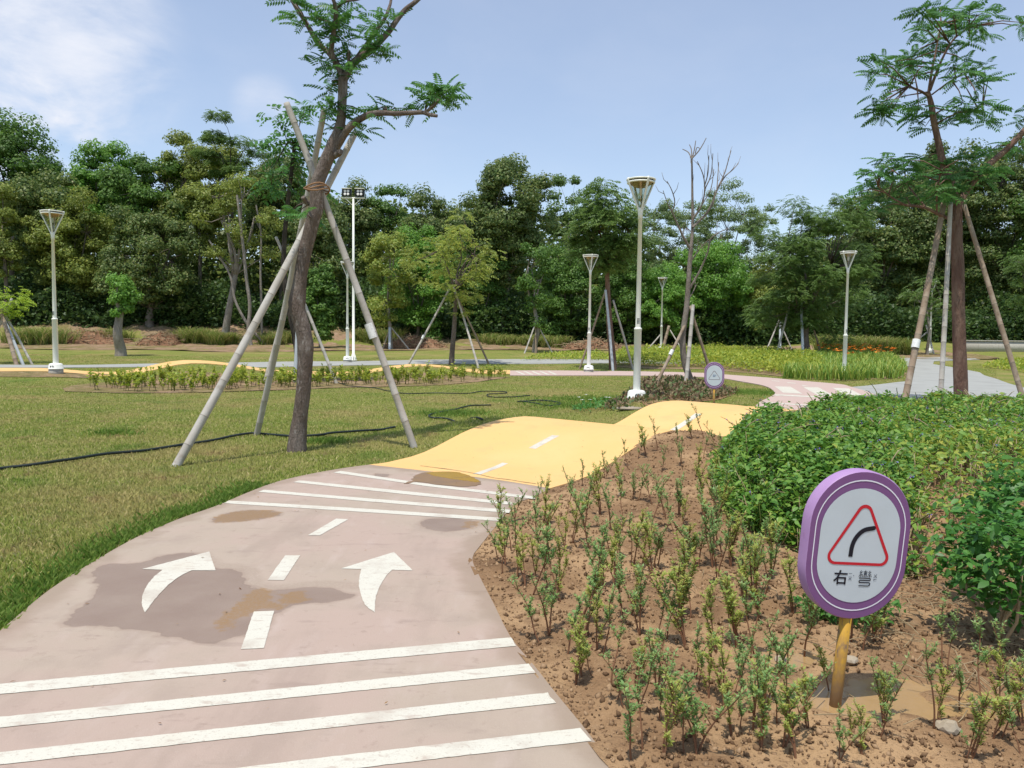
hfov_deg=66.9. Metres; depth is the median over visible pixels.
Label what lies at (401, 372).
seedling
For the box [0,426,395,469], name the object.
garden hose
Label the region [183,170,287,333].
pale trunked tree
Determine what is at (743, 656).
sapling
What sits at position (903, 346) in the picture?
grass clump
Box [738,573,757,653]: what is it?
sapling
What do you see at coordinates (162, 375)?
seedling
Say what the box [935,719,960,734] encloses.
stone
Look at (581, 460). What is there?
sapling
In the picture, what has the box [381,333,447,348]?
debris heap
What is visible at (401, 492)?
road marking
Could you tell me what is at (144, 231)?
broadleaf tree
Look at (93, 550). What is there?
edge grass
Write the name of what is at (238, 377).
seedling
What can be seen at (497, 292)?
bushy tree
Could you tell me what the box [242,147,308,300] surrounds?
broadleaf tree
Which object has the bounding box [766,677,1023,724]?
soil patch
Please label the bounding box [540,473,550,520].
sapling
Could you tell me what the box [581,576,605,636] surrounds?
sapling
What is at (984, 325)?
undergrowth
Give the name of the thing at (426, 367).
seedling
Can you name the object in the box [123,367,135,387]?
seedling
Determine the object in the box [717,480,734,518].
sapling
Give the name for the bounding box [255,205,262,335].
thin tree
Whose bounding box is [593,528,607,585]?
sapling
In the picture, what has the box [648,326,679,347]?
tree stakes
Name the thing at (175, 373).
seedling
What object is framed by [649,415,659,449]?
sapling
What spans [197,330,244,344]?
grass clump
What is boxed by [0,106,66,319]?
broadleaf tree
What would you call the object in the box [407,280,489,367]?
tree stakes
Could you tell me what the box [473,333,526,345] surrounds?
grass clump
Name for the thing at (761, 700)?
sapling
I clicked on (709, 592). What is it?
sapling
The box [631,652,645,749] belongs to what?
sapling
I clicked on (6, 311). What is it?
staked tree
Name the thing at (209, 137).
feathery tree
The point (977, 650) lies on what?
sapling
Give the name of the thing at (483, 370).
seedling
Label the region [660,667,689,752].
sapling
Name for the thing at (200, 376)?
seedling
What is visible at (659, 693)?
sapling
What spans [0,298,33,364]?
tree stakes
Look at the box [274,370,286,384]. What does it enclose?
seedling
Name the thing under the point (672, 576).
sapling
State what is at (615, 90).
sky
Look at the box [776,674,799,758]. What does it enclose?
sapling
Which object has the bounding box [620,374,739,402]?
bronze ground cover
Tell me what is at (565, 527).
sapling
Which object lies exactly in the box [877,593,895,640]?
sapling
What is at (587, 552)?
sapling
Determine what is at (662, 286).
street lamp
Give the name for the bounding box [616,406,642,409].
stone slab
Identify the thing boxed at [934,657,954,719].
sapling
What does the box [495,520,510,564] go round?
sapling
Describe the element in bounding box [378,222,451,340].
bushy tree
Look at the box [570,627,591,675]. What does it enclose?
sapling
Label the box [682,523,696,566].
sapling
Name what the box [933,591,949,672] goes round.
sapling
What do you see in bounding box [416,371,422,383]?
seedling
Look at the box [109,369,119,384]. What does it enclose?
seedling
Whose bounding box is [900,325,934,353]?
tree stakes
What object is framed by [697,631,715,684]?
sapling
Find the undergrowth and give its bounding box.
[0,272,1023,345]
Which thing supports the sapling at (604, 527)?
on the planting bed at (1008, 749)
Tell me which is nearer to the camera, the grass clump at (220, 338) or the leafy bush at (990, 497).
the leafy bush at (990, 497)
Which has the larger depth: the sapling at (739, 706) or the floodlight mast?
the floodlight mast
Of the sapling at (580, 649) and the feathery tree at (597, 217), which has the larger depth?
the feathery tree at (597, 217)
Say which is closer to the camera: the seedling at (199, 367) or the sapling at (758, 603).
the sapling at (758, 603)
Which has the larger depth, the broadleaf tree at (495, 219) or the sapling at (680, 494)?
the broadleaf tree at (495, 219)
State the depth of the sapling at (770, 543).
5.04 m
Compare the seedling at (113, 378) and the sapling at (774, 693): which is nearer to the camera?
the sapling at (774, 693)
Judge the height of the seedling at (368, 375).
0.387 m
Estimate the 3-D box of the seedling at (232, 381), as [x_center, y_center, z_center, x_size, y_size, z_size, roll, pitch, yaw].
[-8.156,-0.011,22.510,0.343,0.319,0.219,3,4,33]
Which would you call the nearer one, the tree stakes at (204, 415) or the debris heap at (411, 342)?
the tree stakes at (204, 415)
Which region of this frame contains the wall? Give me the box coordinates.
[966,340,1023,351]
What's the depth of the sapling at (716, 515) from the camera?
5.78 m
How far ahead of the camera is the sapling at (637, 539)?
5.25 m
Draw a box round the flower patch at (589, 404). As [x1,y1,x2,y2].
[570,397,616,411]
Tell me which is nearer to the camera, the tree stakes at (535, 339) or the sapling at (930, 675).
the sapling at (930, 675)
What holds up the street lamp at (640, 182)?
on the planting bed at (690, 399)
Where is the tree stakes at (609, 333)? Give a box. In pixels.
[579,288,632,370]
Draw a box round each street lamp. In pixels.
[40,209,64,373]
[341,261,353,361]
[583,254,598,371]
[626,176,655,398]
[658,277,666,347]
[840,251,857,369]
[929,281,936,352]
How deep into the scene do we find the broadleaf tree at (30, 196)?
65.82 m
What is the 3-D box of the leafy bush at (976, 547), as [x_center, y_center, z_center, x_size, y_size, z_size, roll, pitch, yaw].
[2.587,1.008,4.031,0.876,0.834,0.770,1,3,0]
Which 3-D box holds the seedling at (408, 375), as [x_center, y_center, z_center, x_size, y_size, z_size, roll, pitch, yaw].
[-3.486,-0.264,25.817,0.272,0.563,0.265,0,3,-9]
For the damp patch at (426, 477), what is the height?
0.001 m
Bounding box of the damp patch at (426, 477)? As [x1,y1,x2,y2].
[404,472,480,485]
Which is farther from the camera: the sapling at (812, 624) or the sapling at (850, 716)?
the sapling at (812, 624)
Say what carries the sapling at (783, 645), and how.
on the planting bed at (1008, 749)
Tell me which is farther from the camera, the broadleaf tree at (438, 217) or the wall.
the broadleaf tree at (438, 217)
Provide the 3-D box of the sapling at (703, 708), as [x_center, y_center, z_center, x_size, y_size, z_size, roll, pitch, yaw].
[0.750,1.253,2.890,0.273,0.346,0.092,3,4,35]
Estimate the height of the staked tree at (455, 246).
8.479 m
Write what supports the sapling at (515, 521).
on the planting bed at (1008, 749)
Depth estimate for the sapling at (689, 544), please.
4.88 m
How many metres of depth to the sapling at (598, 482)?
7.50 m
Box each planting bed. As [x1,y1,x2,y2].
[63,371,506,392]
[468,411,1023,767]
[617,356,905,380]
[624,389,735,405]
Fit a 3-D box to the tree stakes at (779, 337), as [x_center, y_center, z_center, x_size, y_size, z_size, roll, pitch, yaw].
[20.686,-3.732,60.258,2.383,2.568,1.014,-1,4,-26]
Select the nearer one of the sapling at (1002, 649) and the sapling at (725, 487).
the sapling at (1002, 649)
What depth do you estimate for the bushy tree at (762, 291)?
64.50 m
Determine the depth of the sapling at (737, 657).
3.57 m
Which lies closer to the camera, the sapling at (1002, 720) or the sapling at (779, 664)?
the sapling at (1002, 720)
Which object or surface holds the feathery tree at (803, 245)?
on the planting bed at (669, 366)
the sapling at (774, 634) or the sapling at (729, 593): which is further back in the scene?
the sapling at (729, 593)
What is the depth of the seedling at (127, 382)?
21.14 m
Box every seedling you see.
[85,368,101,385]
[90,372,100,389]
[99,372,114,385]
[105,376,115,387]
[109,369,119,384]
[116,372,123,388]
[120,369,131,390]
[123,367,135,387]
[132,366,141,384]
[132,378,140,390]
[133,372,145,389]
[147,370,155,387]
[147,375,156,390]
[151,367,157,384]
[157,365,167,384]
[158,377,166,388]
[164,360,172,372]
[165,371,177,390]
[166,372,178,387]
[177,372,188,389]
[186,370,195,386]
[187,375,194,390]
[189,376,198,388]
[192,365,201,379]
[192,370,204,385]
[201,373,206,387]
[208,372,217,388]
[228,379,235,388]
[233,369,244,385]
[233,370,241,387]
[244,372,253,386]
[257,373,265,385]
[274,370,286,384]
[276,370,282,383]
[286,366,293,386]
[311,373,318,386]
[312,372,321,386]
[323,373,332,385]
[330,369,336,382]
[336,370,348,383]
[347,368,354,384]
[357,365,363,378]
[364,367,370,383]
[367,374,377,384]
[393,368,399,383]
[397,366,403,378]
[401,365,408,379]
[404,368,410,383]
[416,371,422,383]
[423,360,430,372]
[426,366,432,382]
[428,369,436,382]
[456,366,466,381]
[480,365,488,376]
[486,364,493,379]
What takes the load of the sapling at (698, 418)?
on the planting bed at (1008, 749)
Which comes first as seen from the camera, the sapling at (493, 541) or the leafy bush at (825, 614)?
the leafy bush at (825, 614)
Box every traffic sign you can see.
[704,362,723,402]
[797,468,910,707]
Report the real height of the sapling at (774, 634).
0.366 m
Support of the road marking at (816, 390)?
on the pink path at (794, 384)
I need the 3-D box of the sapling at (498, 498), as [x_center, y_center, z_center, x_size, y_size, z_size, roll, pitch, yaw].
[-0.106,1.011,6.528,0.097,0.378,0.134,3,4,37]
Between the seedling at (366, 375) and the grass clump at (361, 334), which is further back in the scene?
the grass clump at (361, 334)
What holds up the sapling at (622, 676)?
on the planting bed at (1008, 749)
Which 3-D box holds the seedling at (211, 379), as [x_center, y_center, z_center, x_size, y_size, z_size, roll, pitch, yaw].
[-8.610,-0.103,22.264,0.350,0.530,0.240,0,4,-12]
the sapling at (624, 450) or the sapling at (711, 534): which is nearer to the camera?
the sapling at (711, 534)
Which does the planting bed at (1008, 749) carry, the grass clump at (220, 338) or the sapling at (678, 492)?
the sapling at (678, 492)
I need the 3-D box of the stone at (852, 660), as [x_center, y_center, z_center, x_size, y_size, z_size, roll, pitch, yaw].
[1.649,1.344,3.771,0.070,0.037,0.077,1,3,0]
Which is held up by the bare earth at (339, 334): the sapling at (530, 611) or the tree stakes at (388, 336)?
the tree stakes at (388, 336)
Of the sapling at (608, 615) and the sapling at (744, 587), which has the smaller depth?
the sapling at (608, 615)
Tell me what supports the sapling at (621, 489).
on the planting bed at (1008, 749)
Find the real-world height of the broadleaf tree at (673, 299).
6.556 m
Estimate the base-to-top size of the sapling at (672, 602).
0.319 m
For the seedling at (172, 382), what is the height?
0.562 m
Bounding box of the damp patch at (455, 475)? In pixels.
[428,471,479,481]
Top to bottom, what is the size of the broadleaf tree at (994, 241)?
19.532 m
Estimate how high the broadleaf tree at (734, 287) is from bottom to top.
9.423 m
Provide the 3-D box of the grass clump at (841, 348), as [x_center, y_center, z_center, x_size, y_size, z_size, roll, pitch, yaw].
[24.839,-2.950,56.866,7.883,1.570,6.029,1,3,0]
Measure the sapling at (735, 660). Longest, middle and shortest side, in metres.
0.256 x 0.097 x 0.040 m
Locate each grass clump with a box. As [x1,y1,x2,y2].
[0,325,88,344]
[85,326,139,339]
[161,326,221,343]
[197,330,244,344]
[254,329,312,344]
[349,326,407,344]
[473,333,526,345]
[514,334,577,347]
[809,333,898,352]
[849,336,931,354]
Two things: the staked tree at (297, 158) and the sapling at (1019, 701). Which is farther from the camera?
the staked tree at (297, 158)
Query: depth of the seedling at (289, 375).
23.51 m
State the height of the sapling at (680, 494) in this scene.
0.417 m
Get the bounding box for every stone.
[847,655,858,664]
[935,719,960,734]
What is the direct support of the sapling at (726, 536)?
on the planting bed at (1008, 749)
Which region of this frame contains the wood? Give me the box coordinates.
[0,188,1023,338]
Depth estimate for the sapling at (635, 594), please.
4.10 m
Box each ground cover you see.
[601,395,634,409]
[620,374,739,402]
[982,357,1023,370]
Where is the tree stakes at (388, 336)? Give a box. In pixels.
[383,324,408,348]
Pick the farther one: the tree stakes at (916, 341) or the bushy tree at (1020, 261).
the bushy tree at (1020, 261)
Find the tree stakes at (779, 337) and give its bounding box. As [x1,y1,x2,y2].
[767,322,791,348]
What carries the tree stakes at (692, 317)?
on the planting bed at (690, 399)
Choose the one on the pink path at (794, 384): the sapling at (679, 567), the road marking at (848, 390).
the road marking at (848, 390)
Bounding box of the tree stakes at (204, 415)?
[172,102,416,466]
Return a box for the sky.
[0,0,1023,273]
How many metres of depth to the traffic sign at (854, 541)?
3.29 m
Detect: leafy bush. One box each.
[781,591,906,631]
[906,496,1023,648]
[932,446,1023,577]
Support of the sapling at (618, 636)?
on the planting bed at (1008, 749)
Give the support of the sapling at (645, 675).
on the planting bed at (1008, 749)
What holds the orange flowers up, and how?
on the planting bed at (669, 366)
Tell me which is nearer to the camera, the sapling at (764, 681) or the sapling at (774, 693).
the sapling at (764, 681)
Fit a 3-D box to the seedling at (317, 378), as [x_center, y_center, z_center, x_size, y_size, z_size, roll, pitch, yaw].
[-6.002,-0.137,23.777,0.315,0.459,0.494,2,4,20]
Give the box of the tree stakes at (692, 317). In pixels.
[656,305,708,380]
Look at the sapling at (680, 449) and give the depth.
9.03 m
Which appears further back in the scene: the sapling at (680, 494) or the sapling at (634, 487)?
the sapling at (634, 487)
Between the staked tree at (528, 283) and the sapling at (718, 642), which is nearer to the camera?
the sapling at (718, 642)
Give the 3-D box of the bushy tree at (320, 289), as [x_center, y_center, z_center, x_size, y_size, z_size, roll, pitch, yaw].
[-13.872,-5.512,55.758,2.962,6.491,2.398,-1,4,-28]
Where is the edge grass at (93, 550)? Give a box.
[0,479,271,629]
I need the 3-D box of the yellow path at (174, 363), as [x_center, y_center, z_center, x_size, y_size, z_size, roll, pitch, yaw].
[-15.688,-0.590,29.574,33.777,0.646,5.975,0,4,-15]
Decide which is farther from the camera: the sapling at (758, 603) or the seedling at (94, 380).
the seedling at (94, 380)
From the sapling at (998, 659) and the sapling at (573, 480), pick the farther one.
the sapling at (573, 480)
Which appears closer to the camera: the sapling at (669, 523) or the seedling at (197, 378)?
the sapling at (669, 523)
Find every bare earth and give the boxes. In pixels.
[0,320,697,351]
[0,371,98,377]
[781,345,998,358]
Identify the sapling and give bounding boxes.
[480,519,499,558]
[487,494,503,534]
[495,483,506,522]
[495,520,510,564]
[498,503,512,548]
[499,512,513,572]
[504,494,526,578]
[508,574,539,641]
[514,487,527,520]
[514,528,528,585]
[520,510,543,559]
[525,535,540,575]
[528,564,559,635]
[530,490,562,538]
[532,522,556,594]
[534,481,543,516]
[539,519,560,601]
[539,535,554,594]
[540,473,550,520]
[542,500,560,537]
[553,531,569,600]
[555,511,568,548]
[561,467,595,525]
[563,591,587,653]
[567,474,575,513]
[568,488,590,548]
[568,611,587,684]
[569,495,590,542]
[569,628,591,676]
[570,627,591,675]
[580,459,585,485]
[581,536,597,568]
[581,563,610,618]
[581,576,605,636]
[586,532,605,637]
[587,460,603,514]
[590,594,613,650]
[592,465,603,497]
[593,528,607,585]
[594,515,609,550]
[595,519,609,580]
[599,651,626,707]
[600,480,615,529]
[601,450,623,477]
[602,583,618,656]
[605,532,619,584]
[610,517,625,578]
[610,519,626,568]
[610,604,635,682]
[613,552,648,635]
[613,553,627,619]
[614,457,623,495]
[615,474,626,519]
[616,514,626,555]
[617,647,640,699]
[618,678,641,759]
[622,439,628,467]
[625,512,635,564]
[626,512,656,575]
[628,560,644,614]
[630,469,636,496]
[631,511,651,564]
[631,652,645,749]
[633,645,644,683]
[635,507,647,537]
[636,635,658,678]
[637,423,646,455]
[637,464,651,499]
[638,433,646,457]
[638,463,653,504]
[638,648,658,711]
[640,518,651,563]
[644,557,686,646]
[645,610,672,696]
[647,511,657,548]
[648,470,665,519]
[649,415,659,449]
[651,471,672,530]
[652,524,662,567]
[652,578,685,634]
[653,660,674,719]
[654,475,668,514]
[654,583,672,644]
[655,511,674,565]
[659,444,668,470]
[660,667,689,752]
[661,647,680,725]
[663,489,673,534]
[663,585,675,638]
[669,513,710,566]
[670,561,691,616]
[671,672,701,753]
[674,436,683,463]
[674,471,685,514]
[674,529,699,616]
[676,475,683,514]
[677,678,696,752]
[680,528,693,575]
[681,495,688,526]
[681,667,749,750]
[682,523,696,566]
[684,413,692,439]
[686,562,692,618]
[690,620,703,679]
[691,403,703,438]
[693,646,716,697]
[694,442,702,476]
[694,460,707,517]
[697,479,721,546]
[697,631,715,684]
[700,497,716,567]
[700,578,719,652]
[703,420,715,445]
[703,428,710,458]
[705,465,714,498]
[705,627,733,706]
[706,506,719,566]
[706,507,723,556]
[706,524,718,580]
[707,466,716,509]
[713,454,720,484]
[714,569,746,648]
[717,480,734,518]
[717,571,730,618]
[718,516,733,576]
[719,669,736,735]
[721,506,740,566]
[723,583,741,643]
[724,465,728,484]
[724,510,746,555]
[724,631,741,671]
[729,625,776,698]
[731,556,748,617]
[733,645,752,696]
[735,648,750,716]
[736,526,750,596]
[736,689,750,728]
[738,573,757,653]
[739,516,769,599]
[739,527,755,580]
[739,531,766,620]
[740,621,762,677]
[744,645,761,730]
[749,569,775,657]
[750,656,774,746]
[752,539,768,576]
[753,657,774,747]
[755,649,795,702]
[762,511,779,577]
[762,619,792,669]
[764,522,785,599]
[765,609,783,675]
[769,677,784,723]
[771,628,801,699]
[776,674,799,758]
[779,660,835,747]
[780,547,797,613]
[793,663,817,728]
[797,572,812,623]
[800,596,820,656]
[805,594,816,621]
[813,643,831,690]
[833,702,870,760]
[846,703,855,735]
[850,619,852,641]
[852,698,872,754]
[860,607,883,650]
[868,651,911,721]
[870,608,889,641]
[872,670,908,736]
[876,666,893,722]
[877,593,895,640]
[920,638,941,728]
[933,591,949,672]
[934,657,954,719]
[946,607,959,675]
[953,656,966,709]
[960,693,991,758]
[966,690,1010,758]
[968,610,993,714]
[981,640,1009,709]
[989,618,1010,682]
[992,694,1012,738]
[1001,690,1023,737]
[1004,658,1018,695]
[1004,690,1020,753]
[1008,657,1023,725]
[1011,649,1023,682]
[1017,655,1023,694]
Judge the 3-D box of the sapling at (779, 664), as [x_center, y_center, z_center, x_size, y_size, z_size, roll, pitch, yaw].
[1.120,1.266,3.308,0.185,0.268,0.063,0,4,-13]
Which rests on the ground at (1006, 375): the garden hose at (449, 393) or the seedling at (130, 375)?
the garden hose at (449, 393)
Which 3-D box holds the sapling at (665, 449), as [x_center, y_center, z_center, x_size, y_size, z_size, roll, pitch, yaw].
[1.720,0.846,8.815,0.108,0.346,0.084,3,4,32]
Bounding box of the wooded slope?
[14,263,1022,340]
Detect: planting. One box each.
[525,348,608,359]
[616,342,826,372]
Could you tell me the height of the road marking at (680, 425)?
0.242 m
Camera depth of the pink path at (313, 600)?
4.04 m
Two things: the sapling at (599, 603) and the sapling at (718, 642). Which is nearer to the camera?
the sapling at (718, 642)
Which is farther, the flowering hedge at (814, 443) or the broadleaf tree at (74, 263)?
the broadleaf tree at (74, 263)
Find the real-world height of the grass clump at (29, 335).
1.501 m
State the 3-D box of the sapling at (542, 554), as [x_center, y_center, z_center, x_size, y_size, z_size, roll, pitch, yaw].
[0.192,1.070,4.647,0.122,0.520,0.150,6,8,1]
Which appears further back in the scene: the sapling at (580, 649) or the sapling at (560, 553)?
the sapling at (560, 553)
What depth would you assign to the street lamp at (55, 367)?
26.03 m
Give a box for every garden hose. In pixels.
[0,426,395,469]
[338,382,529,397]
[428,404,490,421]
[517,400,560,405]
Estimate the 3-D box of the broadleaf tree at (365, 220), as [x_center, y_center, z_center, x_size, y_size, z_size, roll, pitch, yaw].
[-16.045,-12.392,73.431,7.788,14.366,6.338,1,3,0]
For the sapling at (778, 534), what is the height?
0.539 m
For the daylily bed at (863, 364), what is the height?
1.212 m
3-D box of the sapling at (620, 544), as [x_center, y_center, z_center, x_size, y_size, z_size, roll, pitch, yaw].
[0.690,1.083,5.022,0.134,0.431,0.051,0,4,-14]
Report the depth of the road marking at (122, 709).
3.36 m
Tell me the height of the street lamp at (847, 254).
5.542 m
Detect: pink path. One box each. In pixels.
[0,465,608,767]
[510,370,876,409]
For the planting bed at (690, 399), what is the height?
0.336 m
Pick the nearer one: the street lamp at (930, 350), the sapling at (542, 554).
the sapling at (542, 554)
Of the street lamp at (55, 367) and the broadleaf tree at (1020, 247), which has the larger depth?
the broadleaf tree at (1020, 247)
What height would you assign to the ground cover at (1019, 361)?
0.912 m
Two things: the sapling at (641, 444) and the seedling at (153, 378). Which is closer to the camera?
the sapling at (641, 444)
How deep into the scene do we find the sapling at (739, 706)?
3.08 m
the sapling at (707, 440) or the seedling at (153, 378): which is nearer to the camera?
the sapling at (707, 440)
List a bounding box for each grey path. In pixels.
[0,359,740,367]
[854,357,1023,399]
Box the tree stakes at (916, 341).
[902,201,1023,398]
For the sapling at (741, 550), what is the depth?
4.64 m
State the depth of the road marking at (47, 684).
3.66 m
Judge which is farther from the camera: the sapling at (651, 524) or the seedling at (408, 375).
the seedling at (408, 375)
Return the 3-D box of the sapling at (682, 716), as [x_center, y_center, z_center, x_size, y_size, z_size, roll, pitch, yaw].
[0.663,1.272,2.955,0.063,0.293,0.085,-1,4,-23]
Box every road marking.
[0,637,514,693]
[0,664,535,726]
[0,693,555,764]
[142,551,214,611]
[225,501,499,520]
[240,728,591,767]
[241,611,273,648]
[259,490,509,512]
[268,555,299,579]
[295,480,511,503]
[309,519,347,534]
[334,471,534,498]
[343,552,411,611]
[474,463,507,473]
[529,435,557,448]
[670,413,700,429]
[775,386,801,393]
[775,394,819,396]
[804,387,831,395]
[834,388,860,394]
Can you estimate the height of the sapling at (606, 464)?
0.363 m
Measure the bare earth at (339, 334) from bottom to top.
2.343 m
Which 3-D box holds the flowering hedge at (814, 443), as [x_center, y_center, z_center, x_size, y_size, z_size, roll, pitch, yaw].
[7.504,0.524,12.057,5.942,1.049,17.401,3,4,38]
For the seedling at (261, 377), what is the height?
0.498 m
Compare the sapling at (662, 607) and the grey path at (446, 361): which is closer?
the sapling at (662, 607)
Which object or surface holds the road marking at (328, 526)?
on the pink path at (313, 600)
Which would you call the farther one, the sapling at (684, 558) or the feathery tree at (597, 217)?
the feathery tree at (597, 217)
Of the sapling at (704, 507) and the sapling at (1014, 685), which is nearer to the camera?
the sapling at (1014, 685)
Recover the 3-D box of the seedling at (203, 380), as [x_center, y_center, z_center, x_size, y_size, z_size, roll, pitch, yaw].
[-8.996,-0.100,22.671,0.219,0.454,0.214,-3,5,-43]
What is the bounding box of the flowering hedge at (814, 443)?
[702,381,1023,581]
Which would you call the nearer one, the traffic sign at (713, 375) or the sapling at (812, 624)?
the sapling at (812, 624)
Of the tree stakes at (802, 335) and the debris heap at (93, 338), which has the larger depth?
the debris heap at (93, 338)
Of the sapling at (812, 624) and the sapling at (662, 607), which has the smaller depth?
the sapling at (812, 624)
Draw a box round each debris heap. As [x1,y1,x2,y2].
[58,324,133,344]
[125,329,185,345]
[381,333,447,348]
[553,336,624,348]
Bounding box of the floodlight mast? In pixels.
[341,188,364,360]
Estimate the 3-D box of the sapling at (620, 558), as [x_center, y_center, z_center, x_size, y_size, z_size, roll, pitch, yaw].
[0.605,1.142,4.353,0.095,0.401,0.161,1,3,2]
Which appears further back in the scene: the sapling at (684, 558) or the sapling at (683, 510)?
the sapling at (683, 510)
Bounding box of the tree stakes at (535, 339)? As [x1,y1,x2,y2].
[524,316,551,352]
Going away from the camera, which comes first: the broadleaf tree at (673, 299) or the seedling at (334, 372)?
the seedling at (334, 372)
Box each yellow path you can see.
[0,360,509,375]
[370,400,795,489]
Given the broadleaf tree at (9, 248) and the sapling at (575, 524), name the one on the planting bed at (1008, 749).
the sapling at (575, 524)
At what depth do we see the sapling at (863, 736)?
2.92 m
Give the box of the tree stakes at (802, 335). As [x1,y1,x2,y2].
[775,306,819,354]
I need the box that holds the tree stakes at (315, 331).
[263,236,337,382]
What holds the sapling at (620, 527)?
on the planting bed at (1008, 749)
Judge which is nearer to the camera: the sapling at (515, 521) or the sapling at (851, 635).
the sapling at (851, 635)
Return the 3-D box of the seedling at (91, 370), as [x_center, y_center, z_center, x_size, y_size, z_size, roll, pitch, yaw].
[-12.249,-0.208,22.700,0.484,0.587,0.274,-2,4,-33]
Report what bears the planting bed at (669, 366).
on the ground at (1006, 375)
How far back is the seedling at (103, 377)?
22.36 m
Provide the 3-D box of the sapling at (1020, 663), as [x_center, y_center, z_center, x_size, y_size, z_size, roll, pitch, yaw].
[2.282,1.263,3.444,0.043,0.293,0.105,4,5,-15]
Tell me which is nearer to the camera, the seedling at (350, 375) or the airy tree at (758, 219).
the seedling at (350, 375)
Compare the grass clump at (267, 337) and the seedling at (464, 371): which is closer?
the seedling at (464, 371)
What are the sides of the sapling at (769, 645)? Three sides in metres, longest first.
0.308 x 0.236 x 0.098 m
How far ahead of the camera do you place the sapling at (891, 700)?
3.00 m
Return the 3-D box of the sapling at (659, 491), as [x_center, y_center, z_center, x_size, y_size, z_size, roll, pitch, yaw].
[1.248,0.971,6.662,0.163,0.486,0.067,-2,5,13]
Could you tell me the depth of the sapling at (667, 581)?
3.98 m
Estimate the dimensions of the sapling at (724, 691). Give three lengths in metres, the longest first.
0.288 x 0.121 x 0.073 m
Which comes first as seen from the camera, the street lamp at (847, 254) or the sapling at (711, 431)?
the sapling at (711, 431)
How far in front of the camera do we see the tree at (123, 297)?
44.52 m
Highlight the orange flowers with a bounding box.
[816,342,895,353]
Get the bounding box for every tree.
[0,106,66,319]
[0,165,90,320]
[0,182,27,324]
[0,285,36,320]
[18,184,118,319]
[56,138,149,293]
[90,198,204,326]
[94,151,194,251]
[101,271,143,355]
[152,128,245,320]
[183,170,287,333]
[188,107,273,322]
[208,240,266,344]
[236,195,252,344]
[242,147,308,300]
[243,96,339,350]
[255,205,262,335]
[265,0,471,452]
[269,204,360,314]
[306,262,340,347]
[312,175,383,289]
[358,230,416,348]
[365,183,410,269]
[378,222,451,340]
[392,181,477,301]
[398,209,506,364]
[446,234,513,338]
[454,152,560,334]
[514,242,553,352]
[533,241,604,337]
[541,173,595,297]
[558,176,667,369]
[598,257,664,342]
[624,193,712,283]
[641,267,700,344]
[655,139,739,379]
[659,239,755,343]
[687,176,778,276]
[737,253,797,342]
[738,193,885,353]
[830,174,946,327]
[840,0,1023,396]
[895,138,987,316]
[896,275,951,354]
[938,125,1023,328]
[996,251,1023,319]
[1003,190,1023,284]
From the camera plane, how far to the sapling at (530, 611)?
4.02 m
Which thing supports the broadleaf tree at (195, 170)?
on the ground at (1006, 375)
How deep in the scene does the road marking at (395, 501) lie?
7.32 m
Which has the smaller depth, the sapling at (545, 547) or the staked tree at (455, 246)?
the sapling at (545, 547)
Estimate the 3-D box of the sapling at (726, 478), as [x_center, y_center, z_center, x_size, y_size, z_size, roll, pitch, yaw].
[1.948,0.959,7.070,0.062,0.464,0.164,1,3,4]
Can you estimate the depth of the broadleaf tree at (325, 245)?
64.66 m
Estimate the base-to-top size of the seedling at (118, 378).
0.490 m
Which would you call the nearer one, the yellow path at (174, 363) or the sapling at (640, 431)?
the sapling at (640, 431)
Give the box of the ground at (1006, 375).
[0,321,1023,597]
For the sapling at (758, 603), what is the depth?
3.86 m
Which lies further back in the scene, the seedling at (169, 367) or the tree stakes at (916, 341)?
the seedling at (169, 367)
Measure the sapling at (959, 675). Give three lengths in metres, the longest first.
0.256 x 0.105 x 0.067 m
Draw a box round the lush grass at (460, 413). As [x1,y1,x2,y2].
[79,369,775,445]
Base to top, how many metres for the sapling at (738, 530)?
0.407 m
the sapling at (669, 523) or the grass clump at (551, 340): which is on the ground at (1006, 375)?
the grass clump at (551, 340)
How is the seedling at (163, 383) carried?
on the planting bed at (102, 387)
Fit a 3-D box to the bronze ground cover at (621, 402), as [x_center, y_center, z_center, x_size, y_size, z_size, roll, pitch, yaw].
[2.453,0.386,17.278,0.680,0.475,4.193,1,4,12]
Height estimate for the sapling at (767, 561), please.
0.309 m
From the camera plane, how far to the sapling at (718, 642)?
3.32 m
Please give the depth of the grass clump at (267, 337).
59.18 m
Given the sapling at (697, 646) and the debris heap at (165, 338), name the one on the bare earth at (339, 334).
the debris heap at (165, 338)
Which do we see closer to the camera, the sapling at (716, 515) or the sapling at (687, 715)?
the sapling at (687, 715)
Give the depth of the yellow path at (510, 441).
10.34 m
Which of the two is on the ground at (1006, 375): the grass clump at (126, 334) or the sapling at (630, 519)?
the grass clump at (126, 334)
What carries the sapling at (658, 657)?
on the planting bed at (1008, 749)
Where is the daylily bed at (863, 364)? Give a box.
[778,347,908,380]
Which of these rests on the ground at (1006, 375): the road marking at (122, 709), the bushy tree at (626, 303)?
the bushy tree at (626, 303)

